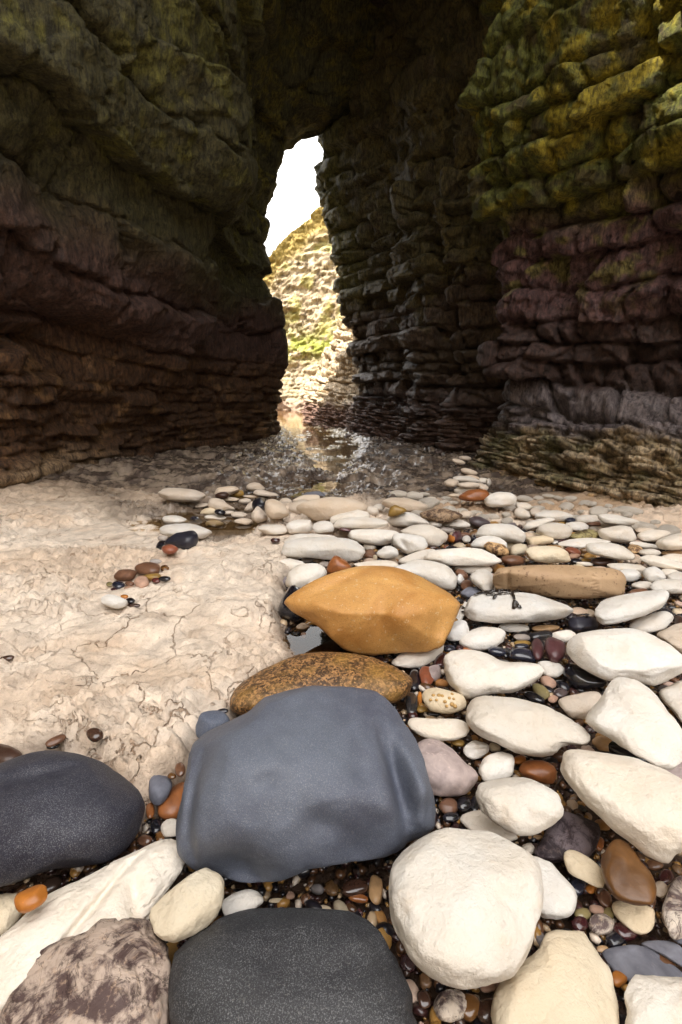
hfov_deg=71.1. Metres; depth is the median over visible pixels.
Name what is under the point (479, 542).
stone
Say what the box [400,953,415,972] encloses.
pebble
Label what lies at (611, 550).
stone
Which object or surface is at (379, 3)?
cave roof
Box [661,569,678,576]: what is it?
stone
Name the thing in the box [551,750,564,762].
pebble
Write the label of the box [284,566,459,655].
boulder
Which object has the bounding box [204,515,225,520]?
stone
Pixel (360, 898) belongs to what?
pebble
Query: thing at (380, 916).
pebble
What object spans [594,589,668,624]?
stone
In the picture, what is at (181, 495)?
stone
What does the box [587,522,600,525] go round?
stone
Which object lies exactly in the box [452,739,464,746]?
pebble
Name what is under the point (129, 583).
pebble
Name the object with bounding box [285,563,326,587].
stone
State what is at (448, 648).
pebble
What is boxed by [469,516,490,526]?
stone
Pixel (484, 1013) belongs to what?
stone
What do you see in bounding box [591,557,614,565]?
stone
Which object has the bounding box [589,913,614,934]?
pebble
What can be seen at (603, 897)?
pebble
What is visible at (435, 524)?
pebble
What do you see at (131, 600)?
pebble
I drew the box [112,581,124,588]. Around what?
pebble
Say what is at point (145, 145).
cave wall
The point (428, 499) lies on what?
stone
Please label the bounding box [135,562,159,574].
pebble
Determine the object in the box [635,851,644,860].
pebble
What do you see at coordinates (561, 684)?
pebble
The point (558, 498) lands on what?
stone
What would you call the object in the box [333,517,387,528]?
stone
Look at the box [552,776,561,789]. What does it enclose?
pebble
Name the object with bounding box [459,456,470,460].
stone
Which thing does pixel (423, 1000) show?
pebble
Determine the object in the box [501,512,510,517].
stone
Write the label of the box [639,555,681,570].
stone
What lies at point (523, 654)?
stone
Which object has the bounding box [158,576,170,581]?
pebble
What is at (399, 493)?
stone
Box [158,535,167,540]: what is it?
pebble
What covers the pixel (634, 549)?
stone
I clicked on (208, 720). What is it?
stone
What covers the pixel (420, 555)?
stone
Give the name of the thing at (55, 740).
pebble
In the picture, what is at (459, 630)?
stone
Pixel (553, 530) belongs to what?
stone
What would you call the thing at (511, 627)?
stone
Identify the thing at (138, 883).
stone
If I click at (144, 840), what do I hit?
pebble
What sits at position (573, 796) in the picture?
pebble
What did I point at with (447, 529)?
pebble
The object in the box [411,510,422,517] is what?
stone
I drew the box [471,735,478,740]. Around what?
pebble
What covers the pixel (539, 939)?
pebble
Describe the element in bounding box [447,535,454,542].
pebble
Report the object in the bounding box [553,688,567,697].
pebble
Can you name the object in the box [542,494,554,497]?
stone
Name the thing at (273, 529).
stone
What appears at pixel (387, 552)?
stone
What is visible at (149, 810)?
pebble
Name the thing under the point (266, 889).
gravel
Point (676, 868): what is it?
pebble
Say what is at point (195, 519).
stone
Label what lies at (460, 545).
pebble
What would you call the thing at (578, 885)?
pebble
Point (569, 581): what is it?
stone
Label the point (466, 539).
pebble
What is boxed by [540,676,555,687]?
pebble
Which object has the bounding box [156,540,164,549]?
pebble
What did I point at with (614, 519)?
stone
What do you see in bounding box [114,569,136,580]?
pebble
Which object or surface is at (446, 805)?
pebble
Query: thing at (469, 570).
stone
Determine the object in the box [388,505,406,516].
stone
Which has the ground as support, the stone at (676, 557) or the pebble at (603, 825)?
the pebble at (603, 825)
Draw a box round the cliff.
[263,205,339,409]
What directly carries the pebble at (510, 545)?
on the gravel
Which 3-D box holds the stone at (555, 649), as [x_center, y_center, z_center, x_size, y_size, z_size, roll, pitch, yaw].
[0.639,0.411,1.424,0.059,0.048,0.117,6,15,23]
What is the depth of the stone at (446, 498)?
3.26 m
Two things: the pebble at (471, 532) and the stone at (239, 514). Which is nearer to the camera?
the pebble at (471, 532)
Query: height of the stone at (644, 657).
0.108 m
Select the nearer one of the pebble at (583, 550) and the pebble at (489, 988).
the pebble at (489, 988)
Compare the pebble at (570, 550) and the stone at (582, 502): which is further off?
the stone at (582, 502)
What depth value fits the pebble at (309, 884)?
0.79 m
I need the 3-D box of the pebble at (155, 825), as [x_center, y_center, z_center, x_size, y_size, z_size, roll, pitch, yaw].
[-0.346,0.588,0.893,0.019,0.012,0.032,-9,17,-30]
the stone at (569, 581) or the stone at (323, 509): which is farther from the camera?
the stone at (323, 509)
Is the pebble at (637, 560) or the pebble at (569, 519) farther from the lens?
the pebble at (569, 519)
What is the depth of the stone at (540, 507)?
3.01 m
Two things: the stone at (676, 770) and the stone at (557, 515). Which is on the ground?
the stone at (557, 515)
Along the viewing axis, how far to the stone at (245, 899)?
0.73 m
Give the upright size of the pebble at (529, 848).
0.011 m
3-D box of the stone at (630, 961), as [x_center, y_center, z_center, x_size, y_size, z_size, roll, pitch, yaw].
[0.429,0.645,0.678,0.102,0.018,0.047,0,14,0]
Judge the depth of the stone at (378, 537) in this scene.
2.41 m
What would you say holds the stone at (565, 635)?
on the ground
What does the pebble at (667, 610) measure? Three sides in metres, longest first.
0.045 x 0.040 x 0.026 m
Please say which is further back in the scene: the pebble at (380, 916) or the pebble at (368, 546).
the pebble at (368, 546)
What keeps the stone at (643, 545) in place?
on the gravel
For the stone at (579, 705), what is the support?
on the ground
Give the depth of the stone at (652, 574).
1.96 m
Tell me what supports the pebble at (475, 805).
on the ground
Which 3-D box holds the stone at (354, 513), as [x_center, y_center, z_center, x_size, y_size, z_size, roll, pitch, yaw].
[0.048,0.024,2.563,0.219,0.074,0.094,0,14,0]
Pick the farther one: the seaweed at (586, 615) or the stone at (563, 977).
the seaweed at (586, 615)
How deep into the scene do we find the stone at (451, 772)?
0.96 m
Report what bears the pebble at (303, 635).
on the ground
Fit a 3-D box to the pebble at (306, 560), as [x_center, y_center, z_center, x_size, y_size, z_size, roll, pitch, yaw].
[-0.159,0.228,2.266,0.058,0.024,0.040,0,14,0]
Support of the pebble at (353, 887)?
on the gravel
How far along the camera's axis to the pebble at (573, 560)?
2.22 m
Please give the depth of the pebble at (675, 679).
1.34 m
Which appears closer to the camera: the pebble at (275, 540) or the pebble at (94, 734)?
the pebble at (94, 734)
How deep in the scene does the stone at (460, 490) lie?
3.45 m
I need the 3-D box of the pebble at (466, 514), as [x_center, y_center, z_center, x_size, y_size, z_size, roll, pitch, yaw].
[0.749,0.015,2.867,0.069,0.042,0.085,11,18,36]
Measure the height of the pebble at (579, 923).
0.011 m
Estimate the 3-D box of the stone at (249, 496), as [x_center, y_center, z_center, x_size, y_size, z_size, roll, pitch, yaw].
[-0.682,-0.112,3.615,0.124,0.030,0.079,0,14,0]
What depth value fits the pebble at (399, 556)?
2.29 m
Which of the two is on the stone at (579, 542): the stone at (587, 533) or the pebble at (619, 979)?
the stone at (587, 533)
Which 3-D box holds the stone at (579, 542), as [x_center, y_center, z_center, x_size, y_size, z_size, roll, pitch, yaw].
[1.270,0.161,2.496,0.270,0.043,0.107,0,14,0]
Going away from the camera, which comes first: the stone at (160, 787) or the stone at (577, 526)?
the stone at (160, 787)
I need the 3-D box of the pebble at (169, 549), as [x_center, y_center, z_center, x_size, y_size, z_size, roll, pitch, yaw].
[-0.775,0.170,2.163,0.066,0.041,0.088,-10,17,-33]
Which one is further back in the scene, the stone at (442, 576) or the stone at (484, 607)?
the stone at (442, 576)
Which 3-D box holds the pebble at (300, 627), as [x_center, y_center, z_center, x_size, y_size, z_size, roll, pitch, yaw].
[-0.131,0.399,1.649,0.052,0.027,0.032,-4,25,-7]
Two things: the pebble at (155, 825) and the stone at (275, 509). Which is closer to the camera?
the pebble at (155, 825)
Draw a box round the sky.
[264,136,322,256]
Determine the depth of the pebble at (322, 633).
1.60 m
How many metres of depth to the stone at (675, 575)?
2.01 m
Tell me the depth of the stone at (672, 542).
2.31 m
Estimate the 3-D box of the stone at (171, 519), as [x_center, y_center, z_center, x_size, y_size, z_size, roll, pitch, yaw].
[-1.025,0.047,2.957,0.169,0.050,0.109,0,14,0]
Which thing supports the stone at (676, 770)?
on the gravel
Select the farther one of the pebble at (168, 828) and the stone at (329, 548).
the stone at (329, 548)
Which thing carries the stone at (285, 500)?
on the ground
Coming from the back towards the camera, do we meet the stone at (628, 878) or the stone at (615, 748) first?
the stone at (615, 748)
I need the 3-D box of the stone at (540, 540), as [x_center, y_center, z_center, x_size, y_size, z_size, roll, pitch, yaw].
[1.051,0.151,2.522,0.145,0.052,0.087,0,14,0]
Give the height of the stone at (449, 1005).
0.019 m
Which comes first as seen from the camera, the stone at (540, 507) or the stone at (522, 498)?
the stone at (540, 507)
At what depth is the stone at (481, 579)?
1.88 m
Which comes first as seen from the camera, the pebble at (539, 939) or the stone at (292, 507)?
the pebble at (539, 939)
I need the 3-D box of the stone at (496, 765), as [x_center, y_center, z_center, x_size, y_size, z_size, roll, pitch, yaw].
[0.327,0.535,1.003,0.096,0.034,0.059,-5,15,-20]
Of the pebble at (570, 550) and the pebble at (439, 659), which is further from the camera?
the pebble at (570, 550)
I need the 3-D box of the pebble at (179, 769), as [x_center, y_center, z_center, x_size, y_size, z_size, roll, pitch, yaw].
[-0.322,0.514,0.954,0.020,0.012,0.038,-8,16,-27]
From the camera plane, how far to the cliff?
19.20 m
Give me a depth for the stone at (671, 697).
1.18 m
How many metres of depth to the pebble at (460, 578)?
2.00 m
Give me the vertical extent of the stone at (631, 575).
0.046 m
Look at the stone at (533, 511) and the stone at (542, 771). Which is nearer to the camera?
the stone at (542, 771)
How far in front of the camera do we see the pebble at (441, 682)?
1.33 m
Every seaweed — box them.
[461,589,586,620]
[558,600,589,623]
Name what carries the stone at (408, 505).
on the ground
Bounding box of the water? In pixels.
[276,410,359,451]
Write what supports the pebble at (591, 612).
on the ground
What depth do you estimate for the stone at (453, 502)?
3.08 m
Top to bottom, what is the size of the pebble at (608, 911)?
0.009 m
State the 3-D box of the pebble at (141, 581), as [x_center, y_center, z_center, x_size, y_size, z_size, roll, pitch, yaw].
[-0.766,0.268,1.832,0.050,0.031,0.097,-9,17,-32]
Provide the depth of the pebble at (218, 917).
0.73 m
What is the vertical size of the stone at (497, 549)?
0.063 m
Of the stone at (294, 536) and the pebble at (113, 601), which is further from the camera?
the stone at (294, 536)
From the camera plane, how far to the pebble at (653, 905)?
0.76 m
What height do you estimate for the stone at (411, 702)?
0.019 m
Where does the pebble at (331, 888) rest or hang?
on the gravel
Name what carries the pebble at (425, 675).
on the gravel
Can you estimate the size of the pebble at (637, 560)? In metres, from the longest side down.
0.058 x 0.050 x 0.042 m
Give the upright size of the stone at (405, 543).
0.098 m
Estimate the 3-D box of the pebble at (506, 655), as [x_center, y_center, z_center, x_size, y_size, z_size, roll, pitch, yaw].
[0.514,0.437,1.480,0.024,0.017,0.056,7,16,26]
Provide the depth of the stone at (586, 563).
2.19 m
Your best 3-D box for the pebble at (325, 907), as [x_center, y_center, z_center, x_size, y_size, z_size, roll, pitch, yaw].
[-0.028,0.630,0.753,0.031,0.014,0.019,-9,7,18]
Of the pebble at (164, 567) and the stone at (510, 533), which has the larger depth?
the stone at (510, 533)
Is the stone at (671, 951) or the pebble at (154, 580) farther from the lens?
the pebble at (154, 580)
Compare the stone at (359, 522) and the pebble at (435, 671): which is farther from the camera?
the stone at (359, 522)
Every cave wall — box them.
[0,0,384,487]
[301,0,681,506]
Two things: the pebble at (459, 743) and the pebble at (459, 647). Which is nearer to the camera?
the pebble at (459, 743)
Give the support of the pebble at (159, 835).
on the ground
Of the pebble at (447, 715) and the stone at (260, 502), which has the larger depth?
the stone at (260, 502)
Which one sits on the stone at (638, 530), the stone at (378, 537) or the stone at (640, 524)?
the stone at (640, 524)
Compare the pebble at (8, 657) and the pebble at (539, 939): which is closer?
the pebble at (539, 939)
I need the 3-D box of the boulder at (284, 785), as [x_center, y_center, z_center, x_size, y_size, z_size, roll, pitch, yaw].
[-0.072,0.476,0.868,0.441,0.264,0.333,-6,15,-22]
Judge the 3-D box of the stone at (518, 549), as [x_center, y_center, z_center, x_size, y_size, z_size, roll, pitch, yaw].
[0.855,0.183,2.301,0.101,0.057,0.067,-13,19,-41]
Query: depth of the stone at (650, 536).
2.53 m
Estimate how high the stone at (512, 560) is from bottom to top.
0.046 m
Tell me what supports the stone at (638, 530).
on the ground
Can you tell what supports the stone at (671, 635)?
on the gravel
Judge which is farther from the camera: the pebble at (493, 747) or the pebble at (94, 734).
the pebble at (493, 747)
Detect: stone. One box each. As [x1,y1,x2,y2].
[0,744,21,762]
[0,839,184,1012]
[0,893,21,935]
[14,884,47,912]
[149,775,171,805]
[149,868,223,942]
[158,488,205,501]
[158,782,183,819]
[159,523,211,538]
[162,515,188,523]
[164,530,198,549]
[190,516,202,522]
[195,503,207,507]
[196,710,229,737]
[200,508,214,514]
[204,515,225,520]
[206,520,223,526]
[208,498,234,510]
[214,486,238,494]
[214,509,225,515]
[215,492,228,498]
[221,889,262,915]
[222,497,238,500]
[230,489,243,497]
[231,512,246,517]
[234,518,252,524]
[239,498,250,503]
[243,495,258,497]
[244,501,253,512]
[246,482,264,490]
[251,506,267,522]
[252,498,265,508]
[253,489,277,496]
[258,524,287,534]
[264,499,289,518]
[278,585,301,621]
[280,498,291,501]
[280,558,304,570]
[281,537,364,561]
[284,534,334,542]
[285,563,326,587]
[286,519,312,533]
[288,500,305,514]
[292,495,319,501]
[296,497,367,520]
[304,491,324,495]
[312,521,333,532]
[326,555,351,573]
[330,510,369,523]
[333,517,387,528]
[348,529,397,545]
[353,560,397,566]
[377,546,398,558]
[381,497,427,511]
[386,512,428,526]
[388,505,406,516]
[388,828,543,989]
[389,490,406,497]
[391,533,427,553]
[391,645,443,667]
[395,560,457,589]
[398,549,434,563]
[400,524,447,546]
[406,491,423,500]
[406,692,417,712]
[408,718,468,740]
[409,669,419,690]
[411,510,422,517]
[418,738,477,796]
[419,497,439,505]
[420,508,462,522]
[422,687,466,713]
[424,502,434,509]
[424,547,501,566]
[433,989,466,1022]
[441,496,451,500]
[443,506,455,511]
[443,650,543,698]
[444,479,458,486]
[445,520,470,527]
[446,501,458,504]
[447,620,468,641]
[449,493,459,496]
[452,459,464,463]
[453,476,479,482]
[454,487,476,492]
[454,566,491,573]
[456,508,467,511]
[456,602,466,619]
[458,482,479,487]
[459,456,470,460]
[459,489,489,500]
[459,627,505,650]
[460,587,482,598]
[460,810,517,840]
[461,468,477,474]
[463,740,488,759]
[463,993,479,1021]
[464,591,572,622]
[466,696,590,756]
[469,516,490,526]
[470,510,481,515]
[470,569,493,590]
[471,536,506,548]
[475,777,563,835]
[476,523,525,542]
[477,482,488,489]
[477,998,492,1023]
[478,478,486,483]
[478,514,488,519]
[478,752,514,780]
[484,492,516,506]
[484,542,508,555]
[486,478,490,486]
[486,513,499,518]
[491,930,619,1023]
[492,565,625,598]
[498,623,528,631]
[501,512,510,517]
[501,517,512,523]
[502,555,524,565]
[503,506,515,511]
[509,647,535,661]
[510,543,527,555]
[514,507,530,518]
[515,502,531,509]
[517,495,532,501]
[519,760,556,783]
[523,518,554,529]
[524,546,570,562]
[526,535,553,545]
[530,505,544,509]
[530,508,540,515]
[531,638,543,660]
[533,496,543,499]
[534,811,600,862]
[534,856,576,919]
[535,510,572,521]
[536,522,572,538]
[537,500,554,504]
[538,661,563,677]
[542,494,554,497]
[545,637,565,662]
[552,630,575,641]
[553,496,563,500]
[558,538,610,547]
[558,691,600,719]
[559,502,573,510]
[560,749,681,862]
[563,663,606,690]
[564,496,576,501]
[564,850,604,887]
[566,521,588,531]
[566,628,681,685]
[568,616,597,632]
[569,529,598,538]
[575,515,599,522]
[576,562,592,565]
[578,500,591,504]
[585,542,634,559]
[585,677,681,769]
[587,501,596,506]
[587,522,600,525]
[589,506,607,515]
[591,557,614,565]
[592,735,611,751]
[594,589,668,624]
[598,514,638,525]
[598,525,636,542]
[599,521,617,527]
[601,839,656,905]
[602,944,681,981]
[607,563,645,573]
[608,741,649,762]
[611,506,643,514]
[612,901,654,934]
[620,569,641,581]
[622,512,632,517]
[624,974,681,1023]
[628,521,656,532]
[628,544,642,553]
[629,541,659,549]
[629,588,648,592]
[629,611,673,632]
[631,581,651,589]
[635,528,654,532]
[637,530,670,541]
[639,549,660,555]
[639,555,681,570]
[641,940,681,966]
[642,566,665,581]
[649,579,681,593]
[650,520,660,523]
[655,533,681,549]
[657,524,680,534]
[657,623,681,652]
[659,680,681,721]
[661,550,681,554]
[661,553,681,562]
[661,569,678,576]
[661,875,681,939]
[665,763,681,778]
[667,572,681,578]
[674,615,681,623]
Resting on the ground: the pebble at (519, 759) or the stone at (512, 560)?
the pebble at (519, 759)
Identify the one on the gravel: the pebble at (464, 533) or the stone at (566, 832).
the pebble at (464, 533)
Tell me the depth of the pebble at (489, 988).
0.65 m
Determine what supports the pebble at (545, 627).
on the ground
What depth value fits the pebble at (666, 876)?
0.80 m
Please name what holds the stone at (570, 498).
on the ground
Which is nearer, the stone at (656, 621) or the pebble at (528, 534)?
the stone at (656, 621)
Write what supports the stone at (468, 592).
on the ground
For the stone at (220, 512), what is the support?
on the stone at (214, 517)
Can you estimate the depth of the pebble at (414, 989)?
0.65 m
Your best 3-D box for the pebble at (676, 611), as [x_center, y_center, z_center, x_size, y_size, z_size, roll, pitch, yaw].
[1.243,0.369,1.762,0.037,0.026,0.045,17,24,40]
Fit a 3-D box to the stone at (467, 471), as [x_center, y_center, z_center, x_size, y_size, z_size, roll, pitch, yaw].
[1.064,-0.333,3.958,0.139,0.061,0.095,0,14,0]
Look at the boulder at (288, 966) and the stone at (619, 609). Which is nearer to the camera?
the boulder at (288, 966)
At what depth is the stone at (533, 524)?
2.74 m
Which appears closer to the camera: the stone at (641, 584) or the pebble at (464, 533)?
the stone at (641, 584)
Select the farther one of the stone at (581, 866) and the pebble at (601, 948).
the stone at (581, 866)
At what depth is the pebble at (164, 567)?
1.97 m
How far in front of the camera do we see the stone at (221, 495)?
3.33 m
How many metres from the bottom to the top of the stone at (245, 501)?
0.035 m
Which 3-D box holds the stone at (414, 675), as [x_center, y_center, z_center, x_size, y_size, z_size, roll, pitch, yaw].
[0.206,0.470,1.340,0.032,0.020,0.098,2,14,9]
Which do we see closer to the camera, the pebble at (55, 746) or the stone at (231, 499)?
the pebble at (55, 746)
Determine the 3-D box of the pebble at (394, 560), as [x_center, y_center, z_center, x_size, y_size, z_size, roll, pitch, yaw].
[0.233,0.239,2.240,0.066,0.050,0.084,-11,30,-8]
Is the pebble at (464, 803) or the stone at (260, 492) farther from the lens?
the stone at (260, 492)
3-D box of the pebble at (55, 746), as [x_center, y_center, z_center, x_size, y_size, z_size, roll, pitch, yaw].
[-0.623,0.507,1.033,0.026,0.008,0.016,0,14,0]
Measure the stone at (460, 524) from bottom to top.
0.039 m
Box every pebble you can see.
[0,655,13,660]
[45,734,65,746]
[46,744,59,748]
[86,727,103,741]
[101,594,127,608]
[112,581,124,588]
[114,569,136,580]
[125,581,133,585]
[126,598,134,603]
[127,603,139,607]
[134,576,148,587]
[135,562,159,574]
[137,834,152,845]
[144,573,160,580]
[146,802,153,818]
[150,559,161,563]
[150,819,160,833]
[151,578,159,582]
[155,831,164,840]
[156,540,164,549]
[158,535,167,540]
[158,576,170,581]
[160,565,168,570]
[161,818,175,837]
[162,544,177,554]
[166,942,178,965]
[167,772,175,779]
[175,762,184,776]
[209,914,221,925]
[218,708,228,712]
[269,898,281,902]
[271,538,279,542]
[285,626,292,633]
[286,891,294,899]
[296,623,310,631]
[300,632,306,638]
[300,893,309,904]
[301,558,313,562]
[305,882,313,888]
[311,884,323,894]
[319,561,328,567]
[319,631,325,636]
[321,905,330,908]
[324,879,338,896]
[333,899,347,910]
[339,528,350,531]
[341,878,367,896]
[348,894,367,902]
[363,544,375,549]
[363,558,376,561]
[364,549,374,558]
[366,506,378,514]
[369,875,382,904]
[373,504,384,510]
[374,910,386,922]
[378,928,391,948]
[384,558,397,562]
[396,554,403,560]
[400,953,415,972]
[406,979,418,1002]
[408,712,417,718]
[417,691,421,703]
[417,706,427,712]
[417,990,430,1009]
[419,666,433,683]
[419,685,425,691]
[419,972,431,989]
[426,711,440,716]
[429,521,441,526]
[429,665,440,681]
[434,652,445,666]
[435,679,448,686]
[439,527,454,532]
[439,798,457,813]
[442,713,453,717]
[442,812,458,822]
[444,644,454,652]
[445,545,457,548]
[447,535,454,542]
[452,531,461,542]
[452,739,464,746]
[453,543,465,547]
[455,569,467,579]
[456,644,463,649]
[456,796,471,812]
[457,574,463,584]
[460,510,471,517]
[461,532,469,537]
[461,580,472,589]
[462,535,470,542]
[469,530,477,537]
[470,534,476,540]
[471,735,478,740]
[471,796,478,810]
[480,983,499,992]
[488,646,505,656]
[489,742,500,751]
[491,564,503,572]
[503,648,510,657]
[506,541,521,551]
[513,634,529,640]
[514,640,530,644]
[514,755,525,764]
[515,643,528,647]
[522,843,534,853]
[523,691,544,702]
[525,532,536,537]
[528,835,542,839]
[529,630,552,640]
[532,625,559,630]
[532,683,549,699]
[536,933,543,946]
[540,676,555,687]
[543,685,553,692]
[548,695,557,702]
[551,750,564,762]
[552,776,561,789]
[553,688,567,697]
[556,680,569,690]
[565,517,574,522]
[565,547,580,554]
[565,613,576,620]
[566,745,576,750]
[566,799,577,810]
[569,553,579,557]
[569,794,576,799]
[570,558,581,563]
[571,877,585,895]
[571,916,587,931]
[572,607,587,615]
[573,808,581,813]
[574,907,590,919]
[578,547,587,553]
[578,805,587,813]
[580,745,594,750]
[581,558,591,561]
[583,553,594,557]
[584,725,595,733]
[586,609,594,616]
[586,884,596,893]
[589,905,603,913]
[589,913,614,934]
[595,819,609,830]
[596,837,603,850]
[596,888,612,907]
[596,945,607,952]
[603,907,614,919]
[605,931,625,947]
[612,970,626,987]
[613,921,636,940]
[630,557,640,563]
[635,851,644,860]
[646,859,663,870]
[648,897,656,908]
[656,881,667,897]
[658,869,673,884]
[660,608,673,614]
[669,677,679,682]
[671,863,681,875]
[672,608,681,614]
[674,601,681,606]
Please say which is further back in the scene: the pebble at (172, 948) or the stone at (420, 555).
the stone at (420, 555)
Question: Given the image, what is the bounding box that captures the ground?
[0,423,681,1023]
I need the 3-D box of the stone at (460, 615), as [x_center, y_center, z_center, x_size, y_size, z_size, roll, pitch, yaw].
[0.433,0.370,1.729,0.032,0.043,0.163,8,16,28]
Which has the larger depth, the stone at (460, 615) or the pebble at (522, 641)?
the stone at (460, 615)
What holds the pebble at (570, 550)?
on the gravel
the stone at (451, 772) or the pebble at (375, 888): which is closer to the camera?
the pebble at (375, 888)
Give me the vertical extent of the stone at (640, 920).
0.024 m
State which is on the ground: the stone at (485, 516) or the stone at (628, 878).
the stone at (485, 516)
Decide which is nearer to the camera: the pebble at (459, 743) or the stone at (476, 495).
the pebble at (459, 743)
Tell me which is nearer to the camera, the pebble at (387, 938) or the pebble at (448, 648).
the pebble at (387, 938)
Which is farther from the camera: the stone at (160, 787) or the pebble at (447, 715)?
the pebble at (447, 715)
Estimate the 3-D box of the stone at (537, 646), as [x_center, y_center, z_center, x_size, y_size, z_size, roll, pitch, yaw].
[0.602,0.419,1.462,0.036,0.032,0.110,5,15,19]
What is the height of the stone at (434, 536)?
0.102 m
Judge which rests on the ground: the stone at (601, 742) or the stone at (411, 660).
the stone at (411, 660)
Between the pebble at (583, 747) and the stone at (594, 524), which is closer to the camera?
the pebble at (583, 747)
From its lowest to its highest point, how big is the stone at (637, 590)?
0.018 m
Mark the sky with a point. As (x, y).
(295, 198)
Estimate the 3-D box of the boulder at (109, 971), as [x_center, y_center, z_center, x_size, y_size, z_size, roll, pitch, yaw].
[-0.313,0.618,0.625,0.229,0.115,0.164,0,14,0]
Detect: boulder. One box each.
[0,750,144,886]
[0,917,170,1023]
[168,908,417,1023]
[176,686,435,882]
[230,652,412,714]
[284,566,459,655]
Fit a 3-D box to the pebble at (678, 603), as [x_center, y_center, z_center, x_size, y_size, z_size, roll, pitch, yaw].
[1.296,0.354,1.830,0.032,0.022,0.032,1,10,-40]
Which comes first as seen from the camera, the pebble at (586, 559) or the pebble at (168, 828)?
the pebble at (168, 828)
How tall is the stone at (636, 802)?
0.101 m
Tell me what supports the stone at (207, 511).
on the ground
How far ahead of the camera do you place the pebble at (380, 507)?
2.94 m
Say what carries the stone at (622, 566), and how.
on the gravel
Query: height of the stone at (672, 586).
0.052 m
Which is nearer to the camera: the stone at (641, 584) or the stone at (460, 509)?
the stone at (641, 584)
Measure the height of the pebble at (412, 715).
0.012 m
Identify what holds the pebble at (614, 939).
on the gravel
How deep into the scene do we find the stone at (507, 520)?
2.84 m
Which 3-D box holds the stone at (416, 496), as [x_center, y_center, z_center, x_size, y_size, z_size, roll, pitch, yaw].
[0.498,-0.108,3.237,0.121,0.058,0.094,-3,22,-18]
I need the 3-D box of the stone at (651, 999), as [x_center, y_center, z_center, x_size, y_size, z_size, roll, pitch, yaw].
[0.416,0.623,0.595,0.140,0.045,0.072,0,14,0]
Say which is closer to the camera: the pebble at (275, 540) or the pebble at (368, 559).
the pebble at (368, 559)
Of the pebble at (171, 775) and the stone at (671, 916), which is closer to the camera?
the stone at (671, 916)
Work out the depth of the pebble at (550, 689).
1.29 m
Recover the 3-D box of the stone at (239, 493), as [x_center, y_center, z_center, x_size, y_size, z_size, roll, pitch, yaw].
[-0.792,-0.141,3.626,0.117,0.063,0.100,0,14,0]
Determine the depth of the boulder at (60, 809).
0.78 m
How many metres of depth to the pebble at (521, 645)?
1.51 m
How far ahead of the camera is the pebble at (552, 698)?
1.25 m
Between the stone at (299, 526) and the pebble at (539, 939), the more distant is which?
the stone at (299, 526)
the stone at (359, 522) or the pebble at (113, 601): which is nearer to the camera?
the pebble at (113, 601)
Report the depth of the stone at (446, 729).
1.10 m
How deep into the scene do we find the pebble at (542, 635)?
1.56 m
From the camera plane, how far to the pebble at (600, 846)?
0.85 m
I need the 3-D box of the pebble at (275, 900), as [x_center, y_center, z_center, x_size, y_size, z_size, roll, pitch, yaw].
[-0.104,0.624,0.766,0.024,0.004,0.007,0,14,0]
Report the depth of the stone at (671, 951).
0.69 m
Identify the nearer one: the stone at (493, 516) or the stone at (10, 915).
the stone at (10, 915)
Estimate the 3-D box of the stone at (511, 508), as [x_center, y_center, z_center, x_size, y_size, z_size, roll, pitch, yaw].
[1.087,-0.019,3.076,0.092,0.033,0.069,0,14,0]
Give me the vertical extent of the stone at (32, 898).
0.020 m
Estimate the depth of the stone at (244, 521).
2.84 m
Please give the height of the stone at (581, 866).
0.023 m
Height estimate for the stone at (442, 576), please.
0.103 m
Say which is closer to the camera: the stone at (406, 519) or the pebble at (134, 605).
the pebble at (134, 605)
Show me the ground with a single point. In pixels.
(154, 675)
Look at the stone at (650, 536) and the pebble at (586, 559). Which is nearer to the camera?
the pebble at (586, 559)
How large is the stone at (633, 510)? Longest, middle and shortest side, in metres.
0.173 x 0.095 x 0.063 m
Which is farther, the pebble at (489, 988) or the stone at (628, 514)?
the stone at (628, 514)
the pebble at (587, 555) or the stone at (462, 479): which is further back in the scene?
the stone at (462, 479)
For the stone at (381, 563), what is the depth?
2.14 m
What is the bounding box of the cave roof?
[368,0,387,7]
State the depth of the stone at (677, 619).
1.68 m
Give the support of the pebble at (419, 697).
on the gravel
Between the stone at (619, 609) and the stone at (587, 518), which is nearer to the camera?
the stone at (619, 609)
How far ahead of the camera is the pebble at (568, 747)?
1.09 m
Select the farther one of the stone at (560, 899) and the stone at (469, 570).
the stone at (469, 570)
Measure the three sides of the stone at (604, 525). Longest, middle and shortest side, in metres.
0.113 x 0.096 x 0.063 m
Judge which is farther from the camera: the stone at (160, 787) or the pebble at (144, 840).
the stone at (160, 787)
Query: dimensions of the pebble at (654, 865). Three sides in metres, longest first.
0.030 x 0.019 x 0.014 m
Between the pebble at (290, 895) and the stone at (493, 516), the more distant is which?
the stone at (493, 516)
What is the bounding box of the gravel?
[0,527,681,1023]
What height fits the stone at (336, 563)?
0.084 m
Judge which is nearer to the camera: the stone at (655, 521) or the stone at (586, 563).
the stone at (586, 563)
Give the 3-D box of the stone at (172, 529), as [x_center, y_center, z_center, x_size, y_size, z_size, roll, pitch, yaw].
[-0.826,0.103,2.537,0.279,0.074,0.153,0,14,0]
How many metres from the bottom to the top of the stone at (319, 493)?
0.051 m
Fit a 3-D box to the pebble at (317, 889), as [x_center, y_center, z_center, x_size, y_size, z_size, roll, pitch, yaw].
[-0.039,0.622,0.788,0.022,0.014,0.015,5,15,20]
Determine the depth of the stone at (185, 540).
2.25 m
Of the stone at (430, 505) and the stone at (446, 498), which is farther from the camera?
the stone at (446, 498)
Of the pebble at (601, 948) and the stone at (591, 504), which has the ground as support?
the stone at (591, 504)
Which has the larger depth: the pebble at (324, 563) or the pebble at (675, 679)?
the pebble at (324, 563)

